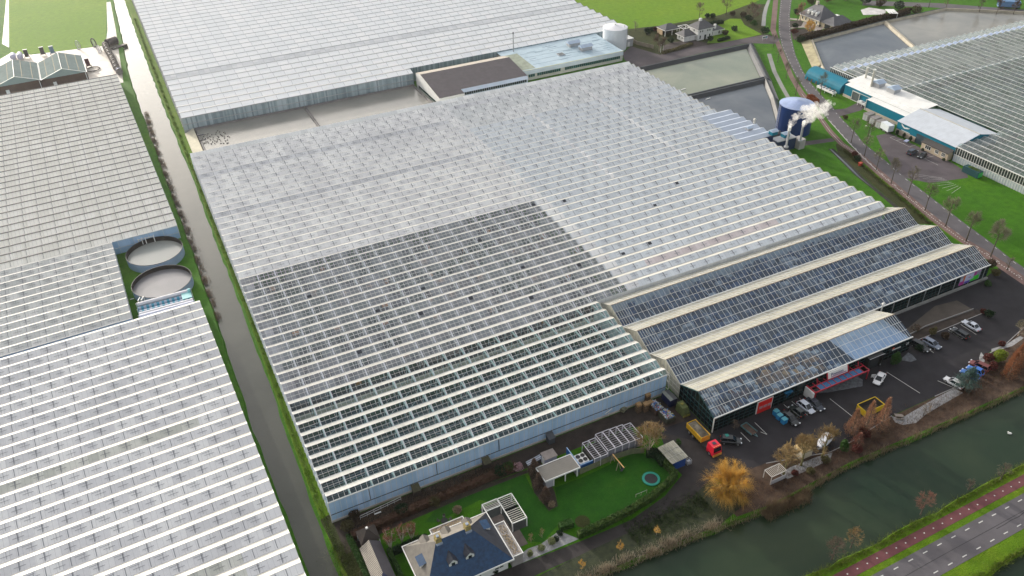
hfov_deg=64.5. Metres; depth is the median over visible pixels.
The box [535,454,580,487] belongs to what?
garden room
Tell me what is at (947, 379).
parked car
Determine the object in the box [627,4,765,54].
soil bed
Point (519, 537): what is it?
terrace
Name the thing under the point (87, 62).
tipped trailer
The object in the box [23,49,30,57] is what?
tipped trailer
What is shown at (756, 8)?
bare tree
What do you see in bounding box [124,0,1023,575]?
ground
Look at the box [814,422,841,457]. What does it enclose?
bare tree
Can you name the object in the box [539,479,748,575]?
grass bank
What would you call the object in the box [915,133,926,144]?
roller door
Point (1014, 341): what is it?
gravel bed
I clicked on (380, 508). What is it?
handrail
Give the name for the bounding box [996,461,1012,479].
bare tree
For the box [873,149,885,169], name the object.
bare tree
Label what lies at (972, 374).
cedar tree
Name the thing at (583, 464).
panel enclosure
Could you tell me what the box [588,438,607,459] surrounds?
shade frame
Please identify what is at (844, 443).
conifer
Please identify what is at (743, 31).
lawn
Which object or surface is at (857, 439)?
cypress tree
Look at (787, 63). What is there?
bare tree
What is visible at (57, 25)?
field
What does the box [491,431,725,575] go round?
lane
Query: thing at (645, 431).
bare tree
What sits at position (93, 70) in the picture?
ring frame
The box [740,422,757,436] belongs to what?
flatbed trailer
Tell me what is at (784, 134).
rooftop unit
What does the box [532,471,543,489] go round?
columnar tree
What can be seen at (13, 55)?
liquid tank
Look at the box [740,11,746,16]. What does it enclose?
shrub
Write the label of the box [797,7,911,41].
hedge
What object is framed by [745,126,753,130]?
rooftop unit
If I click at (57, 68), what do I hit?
gabled shed
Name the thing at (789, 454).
bare tree
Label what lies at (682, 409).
waste press
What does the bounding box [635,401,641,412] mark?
box pallet stack
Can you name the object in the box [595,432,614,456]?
shade frame
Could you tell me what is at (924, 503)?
bare tree
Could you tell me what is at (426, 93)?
side window
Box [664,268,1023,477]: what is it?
parking lot
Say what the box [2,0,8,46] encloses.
dirt track
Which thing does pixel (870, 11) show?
terrace
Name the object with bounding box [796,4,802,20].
bare tree
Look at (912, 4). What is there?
road
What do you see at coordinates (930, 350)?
road marking
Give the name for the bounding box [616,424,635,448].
shade frame
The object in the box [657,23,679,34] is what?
garden pavilion
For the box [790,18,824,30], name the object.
driveway
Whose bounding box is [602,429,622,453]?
shade frame
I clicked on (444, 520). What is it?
patio set
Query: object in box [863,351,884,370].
loading dock
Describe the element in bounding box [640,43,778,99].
water basin
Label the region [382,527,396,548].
birch tree
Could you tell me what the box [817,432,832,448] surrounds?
covered boat
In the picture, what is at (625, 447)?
shade frame
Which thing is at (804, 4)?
bare tree
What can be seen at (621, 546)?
bare tree
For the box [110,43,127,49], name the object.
pontoon
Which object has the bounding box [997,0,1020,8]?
lorry
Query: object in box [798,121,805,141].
chimney
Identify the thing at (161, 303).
screen roll rack
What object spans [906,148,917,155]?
parked car
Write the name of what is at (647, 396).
box pallet stack
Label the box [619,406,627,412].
farm cart
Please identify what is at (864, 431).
shrub
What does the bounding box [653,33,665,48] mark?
bare tree
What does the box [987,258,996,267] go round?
shrub
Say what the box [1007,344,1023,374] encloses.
cypress tree
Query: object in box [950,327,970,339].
parked car
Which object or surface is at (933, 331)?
shrub
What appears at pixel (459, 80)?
packing building
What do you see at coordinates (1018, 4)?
bare tree
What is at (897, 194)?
grass fringe
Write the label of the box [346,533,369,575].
hedge
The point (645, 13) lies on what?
field
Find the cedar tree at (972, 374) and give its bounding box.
[951,367,981,393]
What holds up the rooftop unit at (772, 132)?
on the boiler house
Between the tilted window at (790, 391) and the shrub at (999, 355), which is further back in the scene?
the shrub at (999, 355)
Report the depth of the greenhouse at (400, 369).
231.71 m
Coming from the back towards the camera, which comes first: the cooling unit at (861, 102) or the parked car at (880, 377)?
the cooling unit at (861, 102)
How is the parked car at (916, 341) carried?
on the parking lot
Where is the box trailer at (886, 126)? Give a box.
[880,121,894,132]
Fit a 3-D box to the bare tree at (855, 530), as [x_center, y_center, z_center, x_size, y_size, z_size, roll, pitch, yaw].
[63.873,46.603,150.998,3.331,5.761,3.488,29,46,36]
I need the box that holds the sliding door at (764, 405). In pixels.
[756,397,772,413]
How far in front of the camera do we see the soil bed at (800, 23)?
402.06 m
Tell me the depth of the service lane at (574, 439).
178.22 m
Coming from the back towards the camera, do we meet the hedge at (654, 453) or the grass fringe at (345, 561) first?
the hedge at (654, 453)
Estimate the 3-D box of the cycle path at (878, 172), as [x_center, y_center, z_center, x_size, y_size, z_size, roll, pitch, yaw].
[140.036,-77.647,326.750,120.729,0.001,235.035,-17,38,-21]
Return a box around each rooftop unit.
[566,39,580,46]
[578,43,592,51]
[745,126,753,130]
[768,128,778,135]
[781,131,790,137]
[872,79,886,87]
[887,85,901,93]
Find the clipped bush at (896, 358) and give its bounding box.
[890,351,901,364]
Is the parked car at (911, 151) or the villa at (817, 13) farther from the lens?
the villa at (817, 13)
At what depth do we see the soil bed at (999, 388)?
175.85 m
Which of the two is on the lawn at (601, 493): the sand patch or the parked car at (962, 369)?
the sand patch
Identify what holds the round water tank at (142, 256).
on the ground at (129, 275)
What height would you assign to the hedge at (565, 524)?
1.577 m
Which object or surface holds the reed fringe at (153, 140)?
on the ground at (129, 275)
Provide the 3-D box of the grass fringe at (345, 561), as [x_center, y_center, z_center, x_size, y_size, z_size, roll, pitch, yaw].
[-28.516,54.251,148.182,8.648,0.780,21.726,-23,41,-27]
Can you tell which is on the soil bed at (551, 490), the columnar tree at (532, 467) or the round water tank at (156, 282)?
the columnar tree at (532, 467)
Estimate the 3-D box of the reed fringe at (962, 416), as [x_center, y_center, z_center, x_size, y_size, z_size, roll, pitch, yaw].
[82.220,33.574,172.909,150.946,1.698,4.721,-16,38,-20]
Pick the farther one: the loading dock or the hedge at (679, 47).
the hedge at (679, 47)
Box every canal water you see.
[114,0,338,575]
[605,390,1023,575]
[992,554,1023,575]
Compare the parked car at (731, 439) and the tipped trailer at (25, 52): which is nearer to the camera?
the parked car at (731, 439)
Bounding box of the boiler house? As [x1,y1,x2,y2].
[701,110,805,149]
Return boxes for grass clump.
[452,505,461,514]
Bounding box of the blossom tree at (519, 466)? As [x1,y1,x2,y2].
[514,462,523,471]
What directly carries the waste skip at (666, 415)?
on the service lane at (574, 439)
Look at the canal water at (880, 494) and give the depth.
161.47 m
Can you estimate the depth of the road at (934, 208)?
282.92 m
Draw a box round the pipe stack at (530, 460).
[526,454,540,465]
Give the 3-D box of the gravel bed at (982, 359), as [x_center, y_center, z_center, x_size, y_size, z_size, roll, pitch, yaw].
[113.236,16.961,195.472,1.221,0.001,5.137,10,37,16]
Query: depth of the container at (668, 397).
184.12 m
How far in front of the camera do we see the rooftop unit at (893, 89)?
312.58 m
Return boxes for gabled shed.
[0,59,42,94]
[37,52,88,86]
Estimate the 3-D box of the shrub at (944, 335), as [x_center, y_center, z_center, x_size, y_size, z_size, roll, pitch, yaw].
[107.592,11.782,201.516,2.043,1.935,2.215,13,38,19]
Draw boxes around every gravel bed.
[523,532,577,561]
[781,453,831,478]
[814,376,862,392]
[892,389,961,424]
[902,353,915,361]
[979,352,984,361]
[992,336,1022,350]
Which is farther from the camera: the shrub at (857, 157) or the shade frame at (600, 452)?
the shrub at (857, 157)
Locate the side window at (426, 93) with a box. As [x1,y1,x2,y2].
[419,86,435,101]
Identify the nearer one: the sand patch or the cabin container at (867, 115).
the sand patch
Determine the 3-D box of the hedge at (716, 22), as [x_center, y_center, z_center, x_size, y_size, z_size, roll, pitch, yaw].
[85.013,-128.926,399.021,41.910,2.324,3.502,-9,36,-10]
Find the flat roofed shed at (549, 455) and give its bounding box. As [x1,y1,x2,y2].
[540,448,557,463]
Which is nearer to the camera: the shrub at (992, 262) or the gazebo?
the gazebo
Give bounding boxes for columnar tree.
[528,458,537,475]
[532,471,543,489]
[539,486,551,502]
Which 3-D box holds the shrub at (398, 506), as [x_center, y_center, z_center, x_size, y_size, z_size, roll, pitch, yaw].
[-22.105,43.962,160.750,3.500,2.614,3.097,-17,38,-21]
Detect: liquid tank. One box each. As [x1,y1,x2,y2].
[10,52,15,59]
[16,52,22,59]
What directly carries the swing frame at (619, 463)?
on the lawn at (601, 493)
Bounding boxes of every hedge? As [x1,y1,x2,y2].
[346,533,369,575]
[350,461,516,539]
[386,547,403,575]
[392,533,426,555]
[558,518,573,530]
[577,455,677,538]
[644,20,723,31]
[646,447,666,466]
[661,42,692,53]
[717,36,729,41]
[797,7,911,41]
[806,94,819,105]
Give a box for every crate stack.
[772,408,779,416]
[776,412,783,420]
[780,416,787,424]
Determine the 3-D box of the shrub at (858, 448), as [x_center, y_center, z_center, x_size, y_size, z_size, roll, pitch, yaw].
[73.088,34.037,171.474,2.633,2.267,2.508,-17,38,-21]
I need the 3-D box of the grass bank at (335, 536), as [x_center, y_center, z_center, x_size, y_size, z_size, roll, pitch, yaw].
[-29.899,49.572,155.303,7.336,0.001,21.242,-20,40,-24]
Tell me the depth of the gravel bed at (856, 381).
188.74 m
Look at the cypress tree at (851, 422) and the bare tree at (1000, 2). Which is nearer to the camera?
the cypress tree at (851, 422)
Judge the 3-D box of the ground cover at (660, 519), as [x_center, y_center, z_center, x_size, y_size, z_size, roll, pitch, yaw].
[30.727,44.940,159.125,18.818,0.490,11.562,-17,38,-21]
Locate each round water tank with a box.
[125,235,184,272]
[130,265,193,301]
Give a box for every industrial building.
[843,74,937,112]
[864,97,910,124]
[895,108,997,160]
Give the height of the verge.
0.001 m
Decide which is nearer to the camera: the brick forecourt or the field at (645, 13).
the brick forecourt
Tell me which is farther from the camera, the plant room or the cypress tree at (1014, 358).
the plant room
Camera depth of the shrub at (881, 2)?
419.11 m
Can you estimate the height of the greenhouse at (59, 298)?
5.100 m
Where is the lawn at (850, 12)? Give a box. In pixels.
[803,4,865,18]
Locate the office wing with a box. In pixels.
[497,34,623,79]
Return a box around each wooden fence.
[579,448,644,474]
[633,39,653,48]
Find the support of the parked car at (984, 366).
on the parking lot
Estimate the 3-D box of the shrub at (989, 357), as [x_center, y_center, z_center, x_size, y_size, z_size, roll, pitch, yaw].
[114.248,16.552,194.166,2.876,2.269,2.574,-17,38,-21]
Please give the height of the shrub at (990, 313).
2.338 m
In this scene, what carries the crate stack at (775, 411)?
on the parking lot
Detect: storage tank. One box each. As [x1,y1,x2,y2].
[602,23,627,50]
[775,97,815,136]
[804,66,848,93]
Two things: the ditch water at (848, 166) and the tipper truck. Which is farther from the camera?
the ditch water at (848, 166)
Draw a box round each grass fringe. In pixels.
[133,18,346,568]
[320,541,358,575]
[801,462,1023,575]
[840,148,929,222]
[969,546,1023,575]
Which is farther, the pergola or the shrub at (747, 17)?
the shrub at (747, 17)
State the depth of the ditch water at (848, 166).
277.20 m
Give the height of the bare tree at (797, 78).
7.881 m
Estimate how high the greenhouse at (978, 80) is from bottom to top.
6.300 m
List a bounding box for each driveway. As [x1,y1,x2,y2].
[661,40,706,54]
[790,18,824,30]
[805,138,833,145]
[835,103,864,115]
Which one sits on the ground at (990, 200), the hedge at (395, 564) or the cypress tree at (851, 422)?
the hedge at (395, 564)
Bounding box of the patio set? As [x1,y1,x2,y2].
[437,514,451,522]
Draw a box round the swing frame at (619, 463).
[610,454,624,471]
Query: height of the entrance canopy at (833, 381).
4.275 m
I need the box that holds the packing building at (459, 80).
[416,56,527,101]
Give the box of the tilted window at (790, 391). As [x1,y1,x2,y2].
[784,389,792,396]
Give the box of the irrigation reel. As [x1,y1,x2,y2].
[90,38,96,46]
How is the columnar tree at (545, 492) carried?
on the soil bed at (551, 490)
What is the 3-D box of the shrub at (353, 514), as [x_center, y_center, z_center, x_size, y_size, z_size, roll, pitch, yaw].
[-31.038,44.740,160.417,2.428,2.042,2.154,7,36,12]
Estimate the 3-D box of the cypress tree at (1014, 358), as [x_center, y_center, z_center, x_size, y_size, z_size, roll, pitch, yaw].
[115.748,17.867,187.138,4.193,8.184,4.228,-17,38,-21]
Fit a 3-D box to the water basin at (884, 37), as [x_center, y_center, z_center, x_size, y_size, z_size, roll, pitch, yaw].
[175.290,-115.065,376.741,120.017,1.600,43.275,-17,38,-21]
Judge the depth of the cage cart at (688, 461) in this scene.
170.00 m
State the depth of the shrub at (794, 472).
166.77 m
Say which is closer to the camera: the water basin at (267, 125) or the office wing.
the water basin at (267, 125)
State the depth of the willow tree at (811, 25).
382.46 m
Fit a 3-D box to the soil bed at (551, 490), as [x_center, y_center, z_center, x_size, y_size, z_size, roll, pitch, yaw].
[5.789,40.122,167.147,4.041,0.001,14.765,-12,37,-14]
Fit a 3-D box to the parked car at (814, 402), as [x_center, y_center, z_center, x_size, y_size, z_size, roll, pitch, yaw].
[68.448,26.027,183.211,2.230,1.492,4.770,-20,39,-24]
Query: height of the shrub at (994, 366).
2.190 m
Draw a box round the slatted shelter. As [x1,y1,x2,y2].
[763,463,786,484]
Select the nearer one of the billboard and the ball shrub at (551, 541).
the ball shrub at (551, 541)
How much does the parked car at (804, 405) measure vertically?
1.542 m
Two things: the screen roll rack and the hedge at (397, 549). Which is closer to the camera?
the hedge at (397, 549)
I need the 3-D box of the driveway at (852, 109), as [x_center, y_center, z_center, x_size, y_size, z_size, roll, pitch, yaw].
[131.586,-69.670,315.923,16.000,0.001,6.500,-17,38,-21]
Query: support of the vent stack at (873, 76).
on the industrial building at (856, 89)
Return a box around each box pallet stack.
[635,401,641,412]
[642,401,648,412]
[644,392,650,401]
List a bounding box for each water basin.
[185,106,318,152]
[305,84,432,125]
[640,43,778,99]
[687,76,780,137]
[801,7,944,71]
[886,8,1023,51]
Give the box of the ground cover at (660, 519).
[624,486,714,551]
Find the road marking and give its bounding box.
[762,1,1021,575]
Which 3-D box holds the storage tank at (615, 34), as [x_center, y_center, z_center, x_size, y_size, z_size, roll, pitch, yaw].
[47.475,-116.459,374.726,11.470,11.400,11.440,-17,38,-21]
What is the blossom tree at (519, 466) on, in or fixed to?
on the ground at (990, 200)
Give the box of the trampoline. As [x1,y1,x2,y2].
[642,472,659,485]
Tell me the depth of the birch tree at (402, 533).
154.25 m
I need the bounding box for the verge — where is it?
[861,161,961,243]
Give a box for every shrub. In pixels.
[339,519,354,531]
[348,509,360,518]
[392,503,407,513]
[493,465,506,476]
[502,460,513,471]
[527,549,532,556]
[537,544,545,551]
[547,537,555,544]
[556,529,562,535]
[675,438,681,445]
[731,25,737,30]
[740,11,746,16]
[745,15,752,20]
[750,19,757,25]
[760,27,769,33]
[790,28,798,33]
[791,469,798,475]
[796,35,804,41]
[806,467,815,474]
[821,455,830,463]
[852,444,862,452]
[854,155,860,160]
[858,426,871,438]
[876,0,886,6]
[893,0,904,9]
[910,323,921,330]
[911,4,923,13]
[915,344,923,351]
[929,327,937,334]
[941,332,949,339]
[983,353,995,361]
[984,280,991,286]
[985,309,995,316]
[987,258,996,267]
[989,361,997,370]
[991,269,1000,275]
[992,349,1008,361]
[998,340,1005,345]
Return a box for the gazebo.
[356,524,380,545]
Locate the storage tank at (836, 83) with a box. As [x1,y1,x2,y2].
[804,66,848,93]
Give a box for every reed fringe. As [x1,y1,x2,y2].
[144,112,220,319]
[574,514,725,575]
[591,386,1023,575]
[760,487,812,522]
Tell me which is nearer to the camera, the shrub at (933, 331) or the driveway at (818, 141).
the shrub at (933, 331)
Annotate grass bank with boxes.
[125,0,347,575]
[320,514,370,575]
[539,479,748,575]
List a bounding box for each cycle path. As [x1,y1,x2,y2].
[770,0,1023,284]
[833,474,1023,575]
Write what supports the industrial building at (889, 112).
on the ground at (990, 200)
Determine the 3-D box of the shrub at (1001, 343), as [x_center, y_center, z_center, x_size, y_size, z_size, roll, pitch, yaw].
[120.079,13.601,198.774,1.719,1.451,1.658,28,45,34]
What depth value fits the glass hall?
208.23 m
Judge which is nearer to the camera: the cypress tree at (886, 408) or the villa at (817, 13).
the cypress tree at (886, 408)
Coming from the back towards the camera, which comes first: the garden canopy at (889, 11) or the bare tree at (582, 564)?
the garden canopy at (889, 11)
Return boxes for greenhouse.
[0,74,180,270]
[0,242,132,357]
[0,301,305,575]
[132,0,616,132]
[190,61,884,522]
[830,20,1023,193]
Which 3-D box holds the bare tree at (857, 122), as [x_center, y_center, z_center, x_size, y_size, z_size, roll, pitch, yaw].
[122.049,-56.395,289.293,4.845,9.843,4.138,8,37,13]
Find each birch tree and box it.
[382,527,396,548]
[396,523,407,541]
[403,521,417,538]
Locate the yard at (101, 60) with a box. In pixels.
[0,2,122,82]
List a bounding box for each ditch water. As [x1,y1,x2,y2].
[761,0,769,25]
[767,54,789,96]
[830,149,873,188]
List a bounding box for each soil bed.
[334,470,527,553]
[525,455,557,510]
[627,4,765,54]
[723,328,1023,516]
[790,21,802,26]
[790,28,813,39]
[911,310,980,338]
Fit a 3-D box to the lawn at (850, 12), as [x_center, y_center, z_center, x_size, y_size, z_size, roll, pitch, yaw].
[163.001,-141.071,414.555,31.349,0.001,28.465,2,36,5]
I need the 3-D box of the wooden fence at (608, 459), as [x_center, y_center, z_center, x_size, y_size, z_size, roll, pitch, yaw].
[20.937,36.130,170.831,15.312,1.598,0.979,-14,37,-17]
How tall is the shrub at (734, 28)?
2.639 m
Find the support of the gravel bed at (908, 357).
on the parking lot
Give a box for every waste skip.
[649,399,663,415]
[658,408,675,424]
[856,397,883,416]
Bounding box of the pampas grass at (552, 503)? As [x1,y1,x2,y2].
[548,500,555,506]
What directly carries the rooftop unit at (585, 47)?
on the office wing
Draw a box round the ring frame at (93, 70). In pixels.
[86,66,100,71]
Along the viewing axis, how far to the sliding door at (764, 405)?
181.43 m
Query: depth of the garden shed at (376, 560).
149.05 m
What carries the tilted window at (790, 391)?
in the glass hall
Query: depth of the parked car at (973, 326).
204.09 m
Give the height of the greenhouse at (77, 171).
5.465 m
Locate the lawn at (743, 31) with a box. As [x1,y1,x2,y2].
[707,19,760,42]
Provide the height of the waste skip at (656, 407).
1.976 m
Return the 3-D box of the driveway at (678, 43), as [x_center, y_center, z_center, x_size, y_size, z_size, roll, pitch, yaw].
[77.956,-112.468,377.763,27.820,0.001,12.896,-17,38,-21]
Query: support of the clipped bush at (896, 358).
on the parking lot
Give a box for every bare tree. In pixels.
[578,558,585,568]
[616,539,624,549]
[633,419,667,451]
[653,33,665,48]
[696,2,705,17]
[721,0,732,13]
[746,2,761,18]
[771,438,802,474]
[785,62,790,77]
[793,432,820,465]
[794,76,801,94]
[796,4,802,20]
[798,2,805,19]
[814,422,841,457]
[818,72,828,94]
[825,536,845,560]
[844,525,864,548]
[848,118,861,142]
[862,134,874,155]
[865,122,875,143]
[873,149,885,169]
[890,157,901,183]
[907,165,920,195]
[914,490,936,514]
[922,402,932,415]
[924,182,939,209]
[941,196,961,225]
[964,210,982,240]
[966,478,975,489]
[987,218,1012,256]
[996,0,1005,13]
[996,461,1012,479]
[1005,257,1015,269]
[1011,0,1021,13]
[1016,319,1023,335]
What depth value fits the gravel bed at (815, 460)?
169.34 m
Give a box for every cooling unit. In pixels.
[574,452,588,464]
[816,85,836,95]
[857,100,865,105]
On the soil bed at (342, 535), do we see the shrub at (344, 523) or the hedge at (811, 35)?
the shrub at (344, 523)
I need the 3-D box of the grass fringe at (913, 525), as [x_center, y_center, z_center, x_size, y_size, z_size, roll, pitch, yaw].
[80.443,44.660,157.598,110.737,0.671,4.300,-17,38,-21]
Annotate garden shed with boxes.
[360,540,394,575]
[658,440,687,468]
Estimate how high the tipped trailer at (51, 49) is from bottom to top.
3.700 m
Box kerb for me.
[766,308,1023,463]
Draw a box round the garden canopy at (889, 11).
[884,9,897,17]
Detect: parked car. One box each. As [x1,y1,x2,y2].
[720,434,741,445]
[781,409,799,425]
[788,404,805,417]
[796,399,815,413]
[804,397,825,411]
[871,371,885,385]
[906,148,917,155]
[910,338,930,352]
[917,152,927,158]
[922,336,941,349]
[943,376,963,389]
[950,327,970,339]
[959,368,980,380]
[961,319,981,331]
[966,365,984,376]
[968,359,990,372]
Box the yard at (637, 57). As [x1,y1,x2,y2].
[623,34,779,66]
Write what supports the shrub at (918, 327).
on the brick forecourt
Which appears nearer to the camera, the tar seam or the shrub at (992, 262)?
the tar seam
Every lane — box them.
[468,396,690,486]
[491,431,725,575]
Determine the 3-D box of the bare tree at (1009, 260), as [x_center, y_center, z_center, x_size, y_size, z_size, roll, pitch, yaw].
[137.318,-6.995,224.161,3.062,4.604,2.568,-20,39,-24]
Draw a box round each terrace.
[491,514,527,546]
[861,8,885,14]
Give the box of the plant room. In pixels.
[626,35,632,46]
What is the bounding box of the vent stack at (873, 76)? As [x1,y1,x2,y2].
[870,69,876,86]
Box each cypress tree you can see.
[842,408,861,436]
[851,432,864,446]
[858,400,877,435]
[873,397,892,431]
[1000,351,1020,379]
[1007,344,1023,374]
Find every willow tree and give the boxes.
[696,456,759,511]
[805,19,815,31]
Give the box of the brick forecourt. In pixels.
[907,301,973,334]
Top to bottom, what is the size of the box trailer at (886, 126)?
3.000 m
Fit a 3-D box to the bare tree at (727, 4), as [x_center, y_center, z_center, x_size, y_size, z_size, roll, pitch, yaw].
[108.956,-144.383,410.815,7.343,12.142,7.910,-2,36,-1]
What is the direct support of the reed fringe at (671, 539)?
on the ground at (990, 200)
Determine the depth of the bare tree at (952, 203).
240.48 m
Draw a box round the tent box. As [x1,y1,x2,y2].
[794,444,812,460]
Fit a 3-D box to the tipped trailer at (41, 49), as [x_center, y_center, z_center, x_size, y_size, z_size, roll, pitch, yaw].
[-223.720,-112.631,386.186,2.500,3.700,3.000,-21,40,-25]
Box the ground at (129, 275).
[0,0,309,575]
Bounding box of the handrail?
[360,497,399,519]
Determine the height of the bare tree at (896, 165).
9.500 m
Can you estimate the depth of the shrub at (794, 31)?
387.42 m
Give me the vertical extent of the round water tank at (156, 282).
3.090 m
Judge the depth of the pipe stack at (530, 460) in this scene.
171.47 m
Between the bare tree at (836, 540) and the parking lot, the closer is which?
the bare tree at (836, 540)
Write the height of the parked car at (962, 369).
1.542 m
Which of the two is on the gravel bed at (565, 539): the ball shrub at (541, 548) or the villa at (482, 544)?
the ball shrub at (541, 548)
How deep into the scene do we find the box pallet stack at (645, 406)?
182.28 m
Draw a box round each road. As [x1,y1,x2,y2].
[779,0,1023,275]
[862,0,1023,10]
[872,493,1023,575]
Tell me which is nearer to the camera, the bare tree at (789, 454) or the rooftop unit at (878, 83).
the bare tree at (789, 454)
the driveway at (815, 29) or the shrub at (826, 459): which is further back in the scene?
the driveway at (815, 29)
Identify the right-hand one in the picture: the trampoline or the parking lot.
the parking lot
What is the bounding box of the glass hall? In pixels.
[601,207,990,432]
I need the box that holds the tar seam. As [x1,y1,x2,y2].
[906,510,1023,575]
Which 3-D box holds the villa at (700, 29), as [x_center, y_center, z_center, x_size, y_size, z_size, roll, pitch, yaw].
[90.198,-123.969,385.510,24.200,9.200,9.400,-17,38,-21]
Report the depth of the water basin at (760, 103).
322.51 m
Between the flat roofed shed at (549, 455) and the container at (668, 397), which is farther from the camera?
the container at (668, 397)
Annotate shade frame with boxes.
[582,441,600,465]
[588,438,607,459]
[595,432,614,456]
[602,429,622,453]
[609,427,628,450]
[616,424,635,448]
[622,423,642,447]
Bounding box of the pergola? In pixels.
[480,493,527,531]
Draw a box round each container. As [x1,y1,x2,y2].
[661,389,676,406]
[862,111,875,120]
[869,115,881,124]
[875,118,887,128]
[962,164,983,178]
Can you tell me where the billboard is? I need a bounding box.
[958,269,981,285]
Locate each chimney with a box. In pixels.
[784,126,791,148]
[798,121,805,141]
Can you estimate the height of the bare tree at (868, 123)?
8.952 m
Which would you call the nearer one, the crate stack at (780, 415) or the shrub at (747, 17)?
the crate stack at (780, 415)
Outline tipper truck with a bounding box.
[686,419,721,457]
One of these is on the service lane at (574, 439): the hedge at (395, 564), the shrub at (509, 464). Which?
the shrub at (509, 464)
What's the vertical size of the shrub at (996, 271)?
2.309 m
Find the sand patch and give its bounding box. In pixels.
[575,515,589,527]
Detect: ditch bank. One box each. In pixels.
[829,148,899,207]
[836,144,929,223]
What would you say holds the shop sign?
attached to the entrance canopy at (833, 381)
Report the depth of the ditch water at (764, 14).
413.68 m
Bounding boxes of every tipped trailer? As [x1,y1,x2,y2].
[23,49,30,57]
[38,46,45,54]
[48,46,55,54]
[84,58,91,67]
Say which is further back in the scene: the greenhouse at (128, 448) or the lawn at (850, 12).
the lawn at (850, 12)
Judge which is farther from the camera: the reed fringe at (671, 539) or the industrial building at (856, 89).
the industrial building at (856, 89)
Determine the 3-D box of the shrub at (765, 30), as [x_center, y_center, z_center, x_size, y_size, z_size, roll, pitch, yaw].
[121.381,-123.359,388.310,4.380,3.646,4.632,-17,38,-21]
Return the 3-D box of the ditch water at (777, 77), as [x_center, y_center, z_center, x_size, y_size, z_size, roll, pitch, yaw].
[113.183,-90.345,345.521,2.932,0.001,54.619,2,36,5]
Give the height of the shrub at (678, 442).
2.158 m
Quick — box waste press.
[675,400,689,417]
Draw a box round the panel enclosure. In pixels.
[566,447,592,471]
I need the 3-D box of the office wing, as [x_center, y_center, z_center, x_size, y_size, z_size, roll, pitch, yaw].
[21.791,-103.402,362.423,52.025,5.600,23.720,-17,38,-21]
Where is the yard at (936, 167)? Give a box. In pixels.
[877,133,967,182]
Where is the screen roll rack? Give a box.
[136,288,194,316]
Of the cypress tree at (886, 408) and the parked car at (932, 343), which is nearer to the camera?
the cypress tree at (886, 408)
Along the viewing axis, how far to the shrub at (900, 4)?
412.67 m
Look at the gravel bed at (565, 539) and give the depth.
154.42 m
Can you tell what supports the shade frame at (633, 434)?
on the ground at (990, 200)
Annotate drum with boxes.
[104,36,118,46]
[115,67,122,74]
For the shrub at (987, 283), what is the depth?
218.63 m
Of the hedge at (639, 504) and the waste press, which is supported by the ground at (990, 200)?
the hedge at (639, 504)
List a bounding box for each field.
[5,0,106,53]
[575,0,758,28]
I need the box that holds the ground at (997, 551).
[805,464,1023,575]
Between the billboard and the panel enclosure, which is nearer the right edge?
the billboard
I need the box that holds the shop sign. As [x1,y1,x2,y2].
[827,365,847,378]
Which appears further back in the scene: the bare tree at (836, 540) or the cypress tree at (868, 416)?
the cypress tree at (868, 416)
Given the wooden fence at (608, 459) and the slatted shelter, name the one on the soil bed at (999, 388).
the slatted shelter
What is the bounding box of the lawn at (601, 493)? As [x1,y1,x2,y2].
[426,453,669,541]
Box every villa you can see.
[401,512,522,575]
[675,18,724,41]
[799,1,851,27]
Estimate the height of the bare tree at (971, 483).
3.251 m
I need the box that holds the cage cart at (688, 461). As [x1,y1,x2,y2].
[685,457,691,465]
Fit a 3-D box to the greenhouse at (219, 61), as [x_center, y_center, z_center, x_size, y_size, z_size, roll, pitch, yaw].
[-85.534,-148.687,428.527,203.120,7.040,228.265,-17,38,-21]
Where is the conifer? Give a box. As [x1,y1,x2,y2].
[840,439,848,451]
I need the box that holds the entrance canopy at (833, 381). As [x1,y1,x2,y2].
[803,362,869,397]
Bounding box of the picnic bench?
[895,414,903,420]
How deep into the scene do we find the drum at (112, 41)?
394.38 m
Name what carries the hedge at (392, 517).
on the soil bed at (342, 535)
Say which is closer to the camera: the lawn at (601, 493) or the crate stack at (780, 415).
the lawn at (601, 493)

